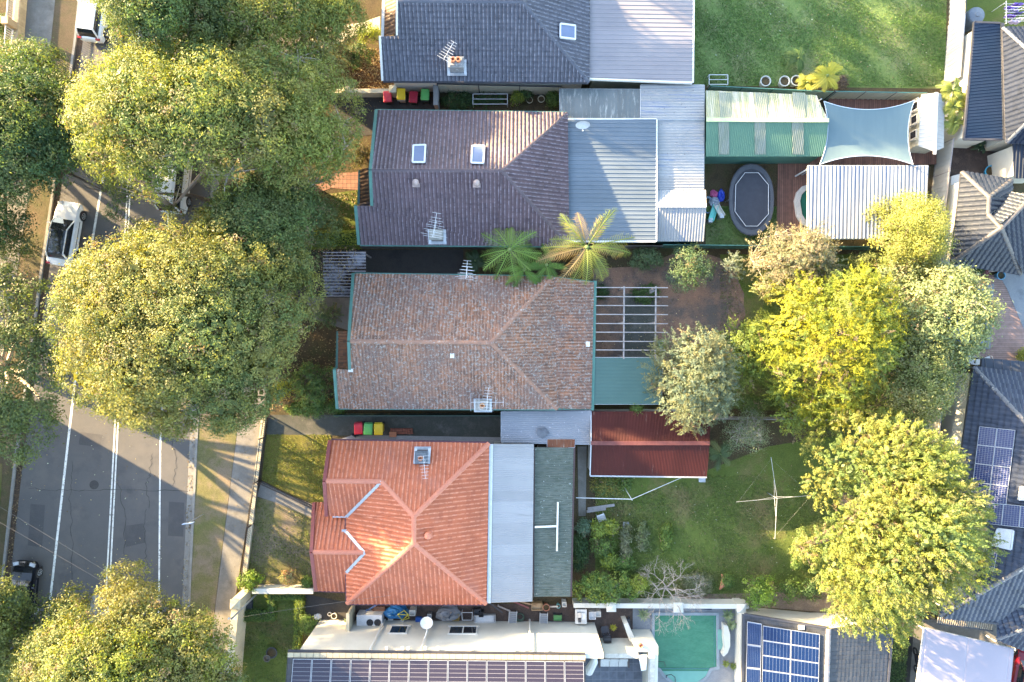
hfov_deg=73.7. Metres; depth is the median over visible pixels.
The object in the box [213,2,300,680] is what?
footpath
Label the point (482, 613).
storage crate
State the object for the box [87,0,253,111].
tree
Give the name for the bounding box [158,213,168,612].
road marking
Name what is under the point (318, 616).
rubble bag
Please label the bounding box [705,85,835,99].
steel fence
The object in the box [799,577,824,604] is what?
shrub
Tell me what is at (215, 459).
verge
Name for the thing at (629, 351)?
paving slabs
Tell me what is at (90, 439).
road patch
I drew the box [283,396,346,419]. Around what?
shrub
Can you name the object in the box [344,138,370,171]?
shrub
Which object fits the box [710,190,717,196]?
beach toy
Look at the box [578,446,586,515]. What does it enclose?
path
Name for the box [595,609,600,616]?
storage crate
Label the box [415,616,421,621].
storage crate
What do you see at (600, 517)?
garden chair
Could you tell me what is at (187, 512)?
fallen leaves
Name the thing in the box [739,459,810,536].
clothes hoist
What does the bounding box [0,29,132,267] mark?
tree
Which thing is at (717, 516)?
fallen leaves
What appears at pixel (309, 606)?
overhead wire
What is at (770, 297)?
shrub
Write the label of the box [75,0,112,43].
parked car
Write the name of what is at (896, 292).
shrub
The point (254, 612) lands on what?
hedge
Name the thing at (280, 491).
iron fence
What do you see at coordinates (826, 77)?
tree fern
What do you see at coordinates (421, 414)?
boundary fence
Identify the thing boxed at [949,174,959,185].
wall
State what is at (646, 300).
shrub
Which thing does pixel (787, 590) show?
shrub
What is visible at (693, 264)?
shrub
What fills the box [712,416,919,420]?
timber fence
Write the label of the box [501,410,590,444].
weathered awning
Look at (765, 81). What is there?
plant pot
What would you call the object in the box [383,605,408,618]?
tarpaulin
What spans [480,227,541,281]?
palm tree
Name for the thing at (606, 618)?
side passage
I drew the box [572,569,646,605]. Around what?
shrub
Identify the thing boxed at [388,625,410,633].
window
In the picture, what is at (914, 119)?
window
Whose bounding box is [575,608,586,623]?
side table
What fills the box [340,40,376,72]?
shrub
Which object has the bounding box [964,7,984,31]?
water tank
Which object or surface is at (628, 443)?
shed
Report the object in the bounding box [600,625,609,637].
garden chair
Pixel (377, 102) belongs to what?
driveway
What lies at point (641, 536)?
vegetable row
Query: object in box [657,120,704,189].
carport
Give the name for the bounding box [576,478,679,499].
clothes line post
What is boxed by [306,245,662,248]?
side fence
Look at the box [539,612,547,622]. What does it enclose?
sun lounger
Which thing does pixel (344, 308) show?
driveway
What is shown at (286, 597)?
hedge
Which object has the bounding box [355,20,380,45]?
shrub
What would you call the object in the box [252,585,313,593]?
side wall
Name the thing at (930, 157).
deck
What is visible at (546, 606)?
plant pot
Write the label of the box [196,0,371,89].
tree
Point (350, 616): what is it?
side wall
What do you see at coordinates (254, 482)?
iron fence
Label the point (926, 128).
cubby house
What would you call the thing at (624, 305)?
pergola
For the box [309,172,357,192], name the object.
path
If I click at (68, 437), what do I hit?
road marking
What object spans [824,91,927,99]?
steel fence
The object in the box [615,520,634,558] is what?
vegetable row
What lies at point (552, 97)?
shrub
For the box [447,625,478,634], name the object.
window
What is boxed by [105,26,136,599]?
road marking
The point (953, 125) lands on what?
palm plant
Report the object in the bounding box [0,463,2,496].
lawn
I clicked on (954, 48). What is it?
steel fence
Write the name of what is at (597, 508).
timber planks
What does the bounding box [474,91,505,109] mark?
shrub
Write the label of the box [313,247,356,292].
fallen leaves
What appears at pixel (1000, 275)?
plant pot
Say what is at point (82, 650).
tree
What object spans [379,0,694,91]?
house
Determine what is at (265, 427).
iron gate
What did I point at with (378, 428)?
wheelie bin
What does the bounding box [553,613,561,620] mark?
hose trolley
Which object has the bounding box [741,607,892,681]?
house
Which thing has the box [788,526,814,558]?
shrub
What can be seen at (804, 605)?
garden bed
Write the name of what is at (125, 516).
road crack
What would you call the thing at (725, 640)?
curved bench
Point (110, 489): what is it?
road crack
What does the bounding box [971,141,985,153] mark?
palm plant
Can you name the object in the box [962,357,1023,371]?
flat awning
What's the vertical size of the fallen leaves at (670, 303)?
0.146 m
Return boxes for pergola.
[596,286,667,358]
[925,612,992,630]
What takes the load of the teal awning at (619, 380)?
on the ground at (718, 176)
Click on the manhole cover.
(93, 484)
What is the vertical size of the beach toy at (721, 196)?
0.421 m
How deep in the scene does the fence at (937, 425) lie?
49.55 m
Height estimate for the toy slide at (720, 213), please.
0.885 m
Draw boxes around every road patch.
[28,504,44,546]
[79,432,102,446]
[124,523,145,546]
[168,502,183,536]
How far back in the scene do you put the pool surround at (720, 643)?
50.70 m
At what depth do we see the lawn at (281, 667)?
50.79 m
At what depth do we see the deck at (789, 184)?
50.74 m
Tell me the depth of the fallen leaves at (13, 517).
50.76 m
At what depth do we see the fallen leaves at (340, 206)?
50.75 m
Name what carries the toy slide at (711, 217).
on the lawn at (726, 228)
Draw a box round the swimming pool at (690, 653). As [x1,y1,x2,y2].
[652,612,719,681]
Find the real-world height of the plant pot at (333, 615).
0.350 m
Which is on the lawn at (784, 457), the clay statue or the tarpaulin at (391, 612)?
the clay statue
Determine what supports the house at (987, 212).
on the ground at (718, 176)
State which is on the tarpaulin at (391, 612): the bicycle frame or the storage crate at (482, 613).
the bicycle frame
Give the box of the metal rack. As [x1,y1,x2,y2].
[706,74,727,87]
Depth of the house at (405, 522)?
47.02 m
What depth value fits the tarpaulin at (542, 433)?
48.09 m
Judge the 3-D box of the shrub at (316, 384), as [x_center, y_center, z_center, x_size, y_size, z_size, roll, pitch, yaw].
[-14.212,3.030,49.492,4.190,2.886,3.562,-34,90,0]
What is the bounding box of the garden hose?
[515,613,523,621]
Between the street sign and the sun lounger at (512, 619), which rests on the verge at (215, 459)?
the street sign
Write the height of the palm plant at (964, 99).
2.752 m
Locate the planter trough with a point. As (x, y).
(392, 434)
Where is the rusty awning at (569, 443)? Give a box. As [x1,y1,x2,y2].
[547,439,575,447]
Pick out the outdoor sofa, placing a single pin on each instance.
(613, 662)
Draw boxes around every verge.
[0,0,76,583]
[190,49,258,677]
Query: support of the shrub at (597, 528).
on the lawn at (784, 457)
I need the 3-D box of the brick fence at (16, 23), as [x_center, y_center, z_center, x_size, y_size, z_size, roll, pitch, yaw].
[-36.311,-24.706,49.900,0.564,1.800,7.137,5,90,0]
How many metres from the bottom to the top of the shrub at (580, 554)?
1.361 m
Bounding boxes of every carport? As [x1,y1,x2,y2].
[323,251,371,296]
[640,85,704,120]
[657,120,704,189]
[916,625,1013,681]
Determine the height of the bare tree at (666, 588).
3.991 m
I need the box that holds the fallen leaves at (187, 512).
[182,431,195,599]
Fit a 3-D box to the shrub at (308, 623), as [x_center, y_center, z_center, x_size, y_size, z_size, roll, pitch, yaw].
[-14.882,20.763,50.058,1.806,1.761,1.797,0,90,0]
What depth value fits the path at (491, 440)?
50.78 m
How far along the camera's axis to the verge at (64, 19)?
50.70 m
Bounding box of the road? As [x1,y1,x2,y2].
[4,9,213,649]
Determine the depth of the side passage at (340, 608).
50.78 m
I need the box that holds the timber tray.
[372,606,384,610]
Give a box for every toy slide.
[706,204,718,223]
[714,203,724,219]
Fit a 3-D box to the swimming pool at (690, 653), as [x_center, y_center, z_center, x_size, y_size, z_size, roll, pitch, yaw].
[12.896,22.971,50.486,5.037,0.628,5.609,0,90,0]
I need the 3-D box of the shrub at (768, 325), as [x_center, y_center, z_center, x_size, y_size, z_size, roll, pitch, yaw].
[18.093,-0.639,49.267,3.087,3.306,3.436,23,90,0]
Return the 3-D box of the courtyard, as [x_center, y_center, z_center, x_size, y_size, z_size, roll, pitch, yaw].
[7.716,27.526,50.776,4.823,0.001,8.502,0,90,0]
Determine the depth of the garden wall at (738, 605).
49.64 m
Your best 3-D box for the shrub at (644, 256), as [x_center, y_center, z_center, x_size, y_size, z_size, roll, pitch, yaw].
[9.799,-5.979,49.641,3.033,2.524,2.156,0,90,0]
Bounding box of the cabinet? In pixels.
[474,614,495,622]
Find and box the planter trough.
[389,432,396,436]
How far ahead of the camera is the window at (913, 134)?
49.22 m
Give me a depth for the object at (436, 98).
49.44 m
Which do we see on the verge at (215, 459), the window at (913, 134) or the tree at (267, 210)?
the tree at (267, 210)
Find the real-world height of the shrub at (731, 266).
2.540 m
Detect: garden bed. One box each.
[269,316,338,410]
[309,190,357,229]
[322,48,393,88]
[559,446,577,601]
[673,590,832,611]
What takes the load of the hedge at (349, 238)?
on the ground at (718, 176)
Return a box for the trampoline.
[725,163,773,236]
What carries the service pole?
on the lawn at (281, 667)
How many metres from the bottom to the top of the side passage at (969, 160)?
0.001 m
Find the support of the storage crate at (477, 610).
on the side passage at (606, 618)
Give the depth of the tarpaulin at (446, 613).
50.30 m
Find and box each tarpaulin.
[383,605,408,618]
[436,606,461,620]
[537,428,548,438]
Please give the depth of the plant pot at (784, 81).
50.22 m
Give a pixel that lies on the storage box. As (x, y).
(583, 616)
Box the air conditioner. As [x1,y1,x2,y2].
[357,610,383,625]
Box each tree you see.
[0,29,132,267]
[0,257,72,472]
[0,565,64,681]
[2,555,250,681]
[37,198,331,442]
[55,26,371,223]
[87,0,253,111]
[98,165,346,287]
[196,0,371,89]
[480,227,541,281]
[536,208,633,284]
[636,555,710,636]
[637,320,745,440]
[716,315,778,395]
[719,407,776,457]
[735,217,847,304]
[749,259,916,443]
[790,394,1009,652]
[838,306,973,434]
[862,183,960,276]
[872,249,1012,374]
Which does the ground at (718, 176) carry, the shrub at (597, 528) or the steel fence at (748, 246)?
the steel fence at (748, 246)
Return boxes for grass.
[593,479,623,518]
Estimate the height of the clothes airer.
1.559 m
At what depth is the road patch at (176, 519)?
50.79 m
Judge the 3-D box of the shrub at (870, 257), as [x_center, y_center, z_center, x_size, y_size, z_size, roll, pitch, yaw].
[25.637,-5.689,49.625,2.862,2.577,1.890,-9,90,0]
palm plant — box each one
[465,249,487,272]
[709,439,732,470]
[935,77,962,101]
[943,96,962,118]
[944,110,963,134]
[951,88,966,110]
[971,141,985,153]
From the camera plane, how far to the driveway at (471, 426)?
50.79 m
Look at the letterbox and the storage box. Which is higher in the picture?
the letterbox
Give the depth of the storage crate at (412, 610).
50.28 m
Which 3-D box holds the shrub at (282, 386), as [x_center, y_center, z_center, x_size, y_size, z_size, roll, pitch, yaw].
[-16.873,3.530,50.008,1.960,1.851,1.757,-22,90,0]
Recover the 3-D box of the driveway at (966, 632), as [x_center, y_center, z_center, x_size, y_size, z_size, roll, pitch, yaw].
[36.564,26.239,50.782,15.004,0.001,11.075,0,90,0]
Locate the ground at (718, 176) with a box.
[0,0,1023,648]
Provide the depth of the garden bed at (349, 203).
50.79 m
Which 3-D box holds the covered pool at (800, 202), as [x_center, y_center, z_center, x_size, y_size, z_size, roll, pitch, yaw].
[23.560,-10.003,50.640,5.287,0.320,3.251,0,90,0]
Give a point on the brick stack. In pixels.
(404, 430)
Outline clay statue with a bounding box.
[719,574,724,589]
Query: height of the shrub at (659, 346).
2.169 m
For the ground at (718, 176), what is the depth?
50.80 m
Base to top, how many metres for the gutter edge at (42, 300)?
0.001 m
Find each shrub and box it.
[236,569,264,593]
[269,379,293,400]
[277,565,295,588]
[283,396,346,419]
[285,358,334,413]
[298,574,312,588]
[298,612,320,637]
[313,301,343,329]
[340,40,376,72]
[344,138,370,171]
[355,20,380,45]
[439,90,477,109]
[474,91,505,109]
[508,90,525,107]
[517,89,533,101]
[545,90,558,109]
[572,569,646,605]
[573,532,591,572]
[574,515,593,537]
[588,534,616,559]
[589,515,606,539]
[590,477,623,496]
[596,283,611,300]
[599,551,620,570]
[601,517,621,536]
[613,552,637,574]
[616,477,637,493]
[625,573,651,594]
[627,245,666,272]
[629,402,644,415]
[630,281,661,304]
[653,338,664,355]
[662,241,719,294]
[680,569,714,596]
[718,572,736,589]
[720,251,745,281]
[731,391,774,418]
[741,573,780,611]
[743,308,786,346]
[748,271,783,305]
[777,575,803,603]
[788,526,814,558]
[790,554,805,570]
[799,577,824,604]
[817,408,868,435]
[833,74,850,90]
[847,249,882,272]
[864,388,903,425]
[885,276,906,299]
[972,268,985,278]
[979,270,991,280]
[1015,346,1023,360]
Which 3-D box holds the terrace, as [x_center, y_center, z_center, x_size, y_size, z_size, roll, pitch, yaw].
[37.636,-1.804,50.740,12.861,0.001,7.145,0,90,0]
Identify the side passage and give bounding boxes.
[304,594,350,623]
[355,604,632,638]
[895,624,913,681]
[950,146,997,176]
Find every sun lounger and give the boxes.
[508,611,516,622]
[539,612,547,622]
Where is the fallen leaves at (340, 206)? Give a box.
[310,191,356,229]
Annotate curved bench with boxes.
[720,622,729,655]
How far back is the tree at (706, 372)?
44.49 m
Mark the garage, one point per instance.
(757, 128)
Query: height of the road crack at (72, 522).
0.001 m
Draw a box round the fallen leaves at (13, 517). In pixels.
[8,465,21,566]
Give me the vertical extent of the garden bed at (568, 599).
0.001 m
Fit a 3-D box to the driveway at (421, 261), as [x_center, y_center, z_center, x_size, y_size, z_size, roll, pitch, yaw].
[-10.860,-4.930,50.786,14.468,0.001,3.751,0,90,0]
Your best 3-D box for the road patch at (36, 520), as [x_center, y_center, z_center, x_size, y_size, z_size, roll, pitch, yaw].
[-35.387,13.735,50.789,1.079,0.001,3.151,4,90,0]
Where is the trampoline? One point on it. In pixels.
(751, 195)
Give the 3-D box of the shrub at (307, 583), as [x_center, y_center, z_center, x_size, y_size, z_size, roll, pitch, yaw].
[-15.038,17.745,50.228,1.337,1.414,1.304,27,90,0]
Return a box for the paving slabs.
[624,294,654,356]
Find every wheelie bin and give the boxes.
[354,421,364,434]
[364,421,374,434]
[374,421,384,434]
[383,91,392,104]
[397,88,406,104]
[409,90,418,104]
[421,89,430,104]
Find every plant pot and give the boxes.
[266,647,276,658]
[331,613,336,618]
[538,95,544,102]
[543,602,549,610]
[759,76,770,87]
[778,76,789,87]
[789,75,800,86]
[984,165,991,174]
[994,272,1005,279]
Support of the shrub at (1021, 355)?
on the terrace
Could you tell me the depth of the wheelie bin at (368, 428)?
49.69 m
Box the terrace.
[932,275,1023,360]
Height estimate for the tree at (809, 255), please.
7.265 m
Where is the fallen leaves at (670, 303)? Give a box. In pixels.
[596,260,738,358]
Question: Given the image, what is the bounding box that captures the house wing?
[600,615,657,681]
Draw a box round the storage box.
[581,613,585,619]
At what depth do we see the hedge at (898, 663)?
49.64 m
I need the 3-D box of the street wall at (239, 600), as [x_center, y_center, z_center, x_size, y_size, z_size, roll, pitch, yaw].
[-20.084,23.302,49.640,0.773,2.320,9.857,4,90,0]
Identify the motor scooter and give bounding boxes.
[913,647,918,672]
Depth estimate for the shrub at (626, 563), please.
50.02 m
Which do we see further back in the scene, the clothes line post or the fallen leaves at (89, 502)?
the fallen leaves at (89, 502)
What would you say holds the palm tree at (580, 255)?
on the ground at (718, 176)
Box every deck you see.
[776,157,821,239]
[828,98,936,163]
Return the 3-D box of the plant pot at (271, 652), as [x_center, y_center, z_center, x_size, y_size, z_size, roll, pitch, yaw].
[-17.773,23.060,50.625,0.836,0.350,0.823,0,90,0]
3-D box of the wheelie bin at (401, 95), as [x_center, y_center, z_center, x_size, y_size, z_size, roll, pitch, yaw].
[-8.092,-17.968,50.243,0.620,1.107,0.899,0,90,0]
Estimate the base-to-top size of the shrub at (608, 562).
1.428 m
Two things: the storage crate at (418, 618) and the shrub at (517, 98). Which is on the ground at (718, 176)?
the shrub at (517, 98)
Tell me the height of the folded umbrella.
1.608 m
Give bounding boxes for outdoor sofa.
[598,658,629,667]
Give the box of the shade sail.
[801,97,918,174]
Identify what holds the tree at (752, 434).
on the ground at (718, 176)
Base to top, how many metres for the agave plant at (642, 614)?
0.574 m
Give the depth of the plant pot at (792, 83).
50.22 m
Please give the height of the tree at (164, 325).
14.436 m
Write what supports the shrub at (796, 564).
on the lawn at (784, 457)
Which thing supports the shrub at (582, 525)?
on the ground at (718, 176)
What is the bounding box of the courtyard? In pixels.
[585,654,642,681]
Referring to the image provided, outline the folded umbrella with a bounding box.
[586,658,597,675]
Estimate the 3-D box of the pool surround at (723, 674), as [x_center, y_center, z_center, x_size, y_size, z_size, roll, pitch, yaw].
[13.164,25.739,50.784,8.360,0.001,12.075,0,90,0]
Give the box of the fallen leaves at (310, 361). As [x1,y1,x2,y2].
[272,309,337,410]
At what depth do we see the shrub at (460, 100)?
50.32 m
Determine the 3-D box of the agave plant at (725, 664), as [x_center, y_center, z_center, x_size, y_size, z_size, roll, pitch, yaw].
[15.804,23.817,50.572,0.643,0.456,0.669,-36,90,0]
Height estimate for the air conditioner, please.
1.003 m
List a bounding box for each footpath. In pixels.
[0,0,54,387]
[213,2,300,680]
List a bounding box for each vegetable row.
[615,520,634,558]
[634,518,651,553]
[658,521,674,553]
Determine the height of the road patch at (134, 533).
0.001 m
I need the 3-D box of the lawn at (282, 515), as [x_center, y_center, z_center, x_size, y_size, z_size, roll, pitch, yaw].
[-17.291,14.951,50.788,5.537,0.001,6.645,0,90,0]
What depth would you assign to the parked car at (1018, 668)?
49.89 m
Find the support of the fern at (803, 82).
on the lawn at (882, 63)
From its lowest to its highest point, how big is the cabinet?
0.370 m
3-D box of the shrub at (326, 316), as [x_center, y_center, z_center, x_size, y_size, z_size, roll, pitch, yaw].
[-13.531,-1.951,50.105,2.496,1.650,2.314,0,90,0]
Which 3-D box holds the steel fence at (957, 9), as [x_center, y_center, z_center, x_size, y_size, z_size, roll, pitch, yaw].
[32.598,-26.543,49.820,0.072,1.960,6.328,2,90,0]
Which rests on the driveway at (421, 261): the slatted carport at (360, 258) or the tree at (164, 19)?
the slatted carport at (360, 258)
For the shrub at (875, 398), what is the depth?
48.81 m
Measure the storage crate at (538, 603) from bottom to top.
0.620 m
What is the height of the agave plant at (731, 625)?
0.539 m
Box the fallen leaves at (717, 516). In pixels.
[611,465,796,574]
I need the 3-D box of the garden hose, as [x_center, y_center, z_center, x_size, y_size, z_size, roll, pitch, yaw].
[0.585,20.486,50.671,0.688,0.226,0.641,0,90,0]
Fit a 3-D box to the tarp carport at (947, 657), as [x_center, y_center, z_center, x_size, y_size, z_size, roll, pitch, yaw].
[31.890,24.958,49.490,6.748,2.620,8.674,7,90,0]
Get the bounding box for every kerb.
[1,1,78,582]
[187,49,229,617]
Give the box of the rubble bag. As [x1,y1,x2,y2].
[314,614,321,619]
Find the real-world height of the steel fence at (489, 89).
1.760 m
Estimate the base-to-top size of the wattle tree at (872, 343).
10.101 m
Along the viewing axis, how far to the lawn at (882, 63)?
50.79 m
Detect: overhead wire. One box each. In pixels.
[2,508,157,603]
[3,524,107,584]
[233,595,389,618]
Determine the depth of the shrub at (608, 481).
49.80 m
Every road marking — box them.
[48,38,121,615]
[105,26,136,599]
[107,33,138,611]
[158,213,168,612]
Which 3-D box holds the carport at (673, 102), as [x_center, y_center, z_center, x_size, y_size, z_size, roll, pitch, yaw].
[11.300,-16.829,49.413,4.582,2.774,2.530,0,90,0]
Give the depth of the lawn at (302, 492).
50.79 m
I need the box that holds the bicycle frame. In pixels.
[397,610,408,621]
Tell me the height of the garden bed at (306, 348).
0.001 m
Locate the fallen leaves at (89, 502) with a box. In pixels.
[23,432,192,580]
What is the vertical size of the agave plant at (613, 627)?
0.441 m
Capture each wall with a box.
[226,589,250,681]
[241,418,265,588]
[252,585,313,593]
[328,85,396,98]
[346,605,354,631]
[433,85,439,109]
[572,596,748,612]
[734,610,743,681]
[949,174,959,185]
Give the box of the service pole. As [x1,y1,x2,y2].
[228,594,256,619]
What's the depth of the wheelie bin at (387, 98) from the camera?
49.71 m
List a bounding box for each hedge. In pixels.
[243,606,268,622]
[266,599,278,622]
[267,594,305,600]
[291,596,306,648]
[307,230,361,250]
[890,632,908,681]
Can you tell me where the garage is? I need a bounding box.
[704,90,828,163]
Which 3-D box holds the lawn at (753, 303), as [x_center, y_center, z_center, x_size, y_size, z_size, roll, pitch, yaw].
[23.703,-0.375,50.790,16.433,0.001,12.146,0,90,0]
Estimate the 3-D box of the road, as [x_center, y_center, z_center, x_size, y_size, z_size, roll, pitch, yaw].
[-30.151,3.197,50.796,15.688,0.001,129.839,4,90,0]
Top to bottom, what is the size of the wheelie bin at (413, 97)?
1.107 m
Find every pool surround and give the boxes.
[633,608,734,681]
[718,629,722,649]
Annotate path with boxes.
[257,481,311,516]
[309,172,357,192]
[316,16,379,47]
[342,435,500,443]
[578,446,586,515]
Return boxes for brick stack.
[390,428,412,433]
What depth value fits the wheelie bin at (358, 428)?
49.71 m
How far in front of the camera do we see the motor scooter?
50.27 m
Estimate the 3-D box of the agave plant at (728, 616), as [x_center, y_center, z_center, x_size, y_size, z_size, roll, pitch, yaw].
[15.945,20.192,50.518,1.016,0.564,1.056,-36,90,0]
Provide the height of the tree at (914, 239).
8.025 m
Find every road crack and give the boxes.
[29,488,187,491]
[68,463,73,585]
[117,483,125,552]
[145,456,151,505]
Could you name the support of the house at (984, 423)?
on the ground at (718, 176)
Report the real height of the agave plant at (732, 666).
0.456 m
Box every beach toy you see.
[709,197,719,206]
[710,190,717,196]
[717,189,724,201]
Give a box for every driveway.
[267,415,500,436]
[276,250,462,299]
[307,298,349,329]
[331,97,434,136]
[910,619,1009,681]
[1002,272,1023,327]
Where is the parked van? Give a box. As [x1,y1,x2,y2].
[154,145,195,213]
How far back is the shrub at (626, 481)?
50.06 m
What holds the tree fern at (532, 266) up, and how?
on the ground at (718, 176)
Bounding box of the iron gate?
[260,415,269,436]
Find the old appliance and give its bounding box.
[588,609,595,619]
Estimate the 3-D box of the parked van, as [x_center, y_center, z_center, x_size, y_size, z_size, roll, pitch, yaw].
[-24.703,-11.986,49.813,2.350,2.095,5.200,6,90,0]
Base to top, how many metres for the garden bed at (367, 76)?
0.001 m
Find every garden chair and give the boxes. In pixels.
[597,512,605,522]
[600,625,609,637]
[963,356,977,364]
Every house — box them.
[286,617,603,681]
[309,439,574,605]
[333,260,596,411]
[354,109,657,247]
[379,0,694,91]
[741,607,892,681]
[908,92,944,153]
[931,170,1023,275]
[933,365,1023,650]
[944,21,1023,182]
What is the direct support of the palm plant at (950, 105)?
on the ground at (718, 176)
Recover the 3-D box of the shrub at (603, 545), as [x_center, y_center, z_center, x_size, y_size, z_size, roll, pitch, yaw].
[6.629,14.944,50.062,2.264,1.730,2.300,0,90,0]
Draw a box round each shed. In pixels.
[588,409,709,481]
[651,190,705,243]
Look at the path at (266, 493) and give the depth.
50.78 m
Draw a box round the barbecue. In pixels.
[603,633,611,642]
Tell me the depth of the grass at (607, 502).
50.75 m
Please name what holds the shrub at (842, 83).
on the lawn at (882, 63)
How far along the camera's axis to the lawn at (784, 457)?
50.79 m
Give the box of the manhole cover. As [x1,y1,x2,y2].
[89,480,98,488]
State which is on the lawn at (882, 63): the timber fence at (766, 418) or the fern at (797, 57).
the fern at (797, 57)
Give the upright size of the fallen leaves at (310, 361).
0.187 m
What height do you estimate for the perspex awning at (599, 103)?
2.716 m
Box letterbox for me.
[246,600,252,610]
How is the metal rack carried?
on the lawn at (882, 63)
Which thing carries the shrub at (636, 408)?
on the ground at (718, 176)
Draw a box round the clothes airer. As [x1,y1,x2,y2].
[992,1,1023,26]
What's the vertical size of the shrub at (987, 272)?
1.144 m
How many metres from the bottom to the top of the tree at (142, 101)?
14.962 m
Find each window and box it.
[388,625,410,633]
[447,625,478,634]
[909,113,917,126]
[909,129,916,141]
[911,100,918,113]
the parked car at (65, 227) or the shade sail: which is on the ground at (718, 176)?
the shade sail
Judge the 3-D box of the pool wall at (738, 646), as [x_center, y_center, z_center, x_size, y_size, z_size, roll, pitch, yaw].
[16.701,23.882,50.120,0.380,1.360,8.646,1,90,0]
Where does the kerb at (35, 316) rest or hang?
on the ground at (718, 176)
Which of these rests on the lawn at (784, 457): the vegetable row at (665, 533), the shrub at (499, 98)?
the vegetable row at (665, 533)
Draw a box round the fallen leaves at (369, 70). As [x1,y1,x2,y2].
[319,48,393,88]
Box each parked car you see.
[5,560,42,622]
[45,201,86,265]
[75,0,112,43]
[1010,646,1023,681]
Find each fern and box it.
[501,247,544,286]
[528,243,566,281]
[783,47,806,72]
[795,73,814,89]
[806,60,842,93]
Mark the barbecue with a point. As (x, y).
(607, 639)
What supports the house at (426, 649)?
on the ground at (718, 176)
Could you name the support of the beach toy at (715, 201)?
on the ground at (718, 176)
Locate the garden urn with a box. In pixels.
[263,655,269,661]
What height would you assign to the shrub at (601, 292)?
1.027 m
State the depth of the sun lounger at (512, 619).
50.45 m
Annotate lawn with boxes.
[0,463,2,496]
[242,593,304,681]
[248,498,311,584]
[262,434,330,502]
[595,433,862,598]
[694,0,945,88]
[706,206,776,244]
[720,254,935,417]
[966,0,1023,27]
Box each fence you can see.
[1,0,26,54]
[239,436,265,588]
[257,481,311,508]
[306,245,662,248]
[333,413,500,415]
[437,83,560,94]
[661,244,945,249]
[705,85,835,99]
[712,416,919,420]
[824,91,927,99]
[914,383,943,617]
[928,138,954,221]
[944,13,965,83]
[948,0,966,24]
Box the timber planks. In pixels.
[586,504,614,512]
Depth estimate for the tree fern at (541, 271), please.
47.13 m
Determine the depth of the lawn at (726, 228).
50.79 m
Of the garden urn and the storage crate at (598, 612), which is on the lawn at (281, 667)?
the garden urn
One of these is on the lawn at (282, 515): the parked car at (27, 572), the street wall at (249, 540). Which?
the street wall at (249, 540)
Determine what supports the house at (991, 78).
on the ground at (718, 176)
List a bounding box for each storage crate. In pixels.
[409,606,416,615]
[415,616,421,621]
[474,607,480,614]
[479,609,483,616]
[531,600,541,609]
[562,599,565,606]
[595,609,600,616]
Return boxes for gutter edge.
[5,38,82,588]
[182,127,219,621]
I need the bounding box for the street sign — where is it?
[182,514,202,524]
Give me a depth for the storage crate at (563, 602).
50.30 m
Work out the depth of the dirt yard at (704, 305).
50.78 m
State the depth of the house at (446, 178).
46.73 m
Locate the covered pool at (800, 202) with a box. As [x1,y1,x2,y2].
[793,185,808,226]
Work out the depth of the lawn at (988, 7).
50.79 m
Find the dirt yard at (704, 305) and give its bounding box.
[593,253,745,364]
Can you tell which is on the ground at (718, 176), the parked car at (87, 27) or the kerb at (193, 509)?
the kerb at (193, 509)
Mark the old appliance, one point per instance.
(591, 614)
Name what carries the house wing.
on the ground at (718, 176)
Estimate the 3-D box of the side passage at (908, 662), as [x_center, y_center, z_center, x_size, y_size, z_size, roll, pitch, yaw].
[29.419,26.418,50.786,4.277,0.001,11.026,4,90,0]
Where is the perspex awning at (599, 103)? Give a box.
[559,88,639,117]
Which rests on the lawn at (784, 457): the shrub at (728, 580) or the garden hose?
the shrub at (728, 580)
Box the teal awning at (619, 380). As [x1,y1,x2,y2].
[594,357,662,404]
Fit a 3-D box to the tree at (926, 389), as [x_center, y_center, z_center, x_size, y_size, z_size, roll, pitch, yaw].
[27.127,2.005,46.880,7.644,8.150,9.122,0,90,0]
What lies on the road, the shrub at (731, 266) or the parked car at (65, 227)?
the parked car at (65, 227)
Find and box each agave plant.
[610,624,616,630]
[638,609,651,621]
[721,609,733,621]
[722,660,729,667]
[726,619,736,630]
[730,663,735,670]
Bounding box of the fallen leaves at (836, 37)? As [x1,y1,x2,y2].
[697,1,943,82]

